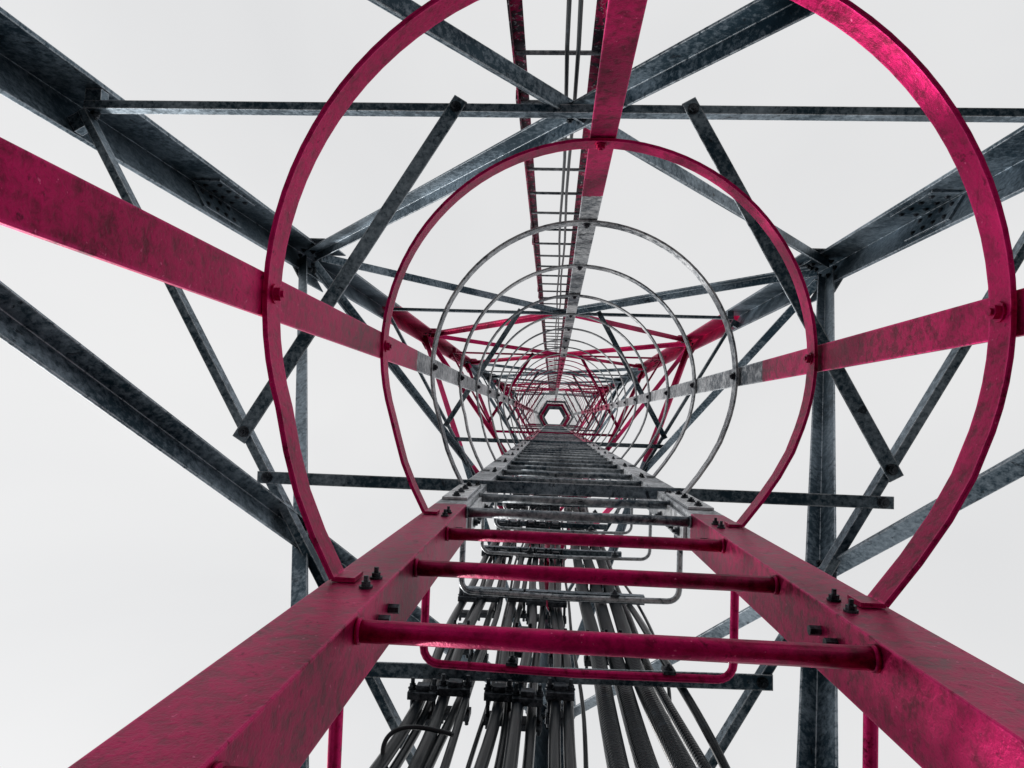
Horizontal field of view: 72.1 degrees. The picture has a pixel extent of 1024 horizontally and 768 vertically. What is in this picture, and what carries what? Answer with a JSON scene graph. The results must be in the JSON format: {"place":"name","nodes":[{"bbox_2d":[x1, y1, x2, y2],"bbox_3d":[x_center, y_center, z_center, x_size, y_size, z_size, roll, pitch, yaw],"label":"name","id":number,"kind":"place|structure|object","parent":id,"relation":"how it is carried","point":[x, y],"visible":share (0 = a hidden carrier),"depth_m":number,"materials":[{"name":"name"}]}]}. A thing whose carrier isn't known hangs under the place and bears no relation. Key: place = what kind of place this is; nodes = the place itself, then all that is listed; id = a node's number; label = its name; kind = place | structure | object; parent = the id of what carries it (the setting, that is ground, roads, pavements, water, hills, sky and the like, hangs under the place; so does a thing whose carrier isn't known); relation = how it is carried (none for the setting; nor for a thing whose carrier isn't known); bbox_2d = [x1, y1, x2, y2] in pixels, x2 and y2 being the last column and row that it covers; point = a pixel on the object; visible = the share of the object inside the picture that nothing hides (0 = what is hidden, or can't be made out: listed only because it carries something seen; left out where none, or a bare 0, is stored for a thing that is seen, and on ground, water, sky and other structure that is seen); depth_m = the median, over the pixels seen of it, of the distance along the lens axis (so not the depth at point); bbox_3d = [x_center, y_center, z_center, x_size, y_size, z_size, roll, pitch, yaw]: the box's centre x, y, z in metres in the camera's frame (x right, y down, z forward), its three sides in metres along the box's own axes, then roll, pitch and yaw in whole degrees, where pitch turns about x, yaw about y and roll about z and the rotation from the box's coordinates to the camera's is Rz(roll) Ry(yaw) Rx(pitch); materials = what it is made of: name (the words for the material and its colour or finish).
{"place":"outdoors","nodes":[
{"label":"outdoors","id":0,"kind":"place"},
{"bbox_2d":[0,0,1023,767],"label":"sky","id":1,"kind":"structure","parent":0,"point":[125,576],"materials":[{"name":"white"}]},
{"bbox_3d":[-1.532,-1.030,-1.105,0.750,0.520,0.750,2,-93,3],"label":"concrete footing","id":2,"kind":"object","parent":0,"visible":0},
{"bbox_2d":[0,0,1023,767],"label":"lattice tower","id":3,"kind":"structure","parent":2,"relation":"on","point":[42,78],"depth_m":2.04,"materials":[{"name":"metal"}]},
{"bbox_2d":[0,0,1023,767],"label":"caged ladder","id":4,"kind":"object","parent":3,"relation":"attached to","point":[280,690],"visible":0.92,"depth_m":0.78,"materials":[{"name":"metal"}]},
{"bbox_2d":[369,476,729,767],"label":"feeder cable run","id":5,"kind":"object","parent":3,"relation":"attached to","point":[510,703],"visible":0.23,"depth_m":1.85,"materials":[{"name":"rubber"}]},
{"bbox_2d":[507,0,607,392],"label":"cable ladder","id":6,"kind":"object","parent":3,"relation":"attached to","point":[520,52],"visible":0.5,"depth_m":2.58,"materials":[{"name":"metal"}]}
]}

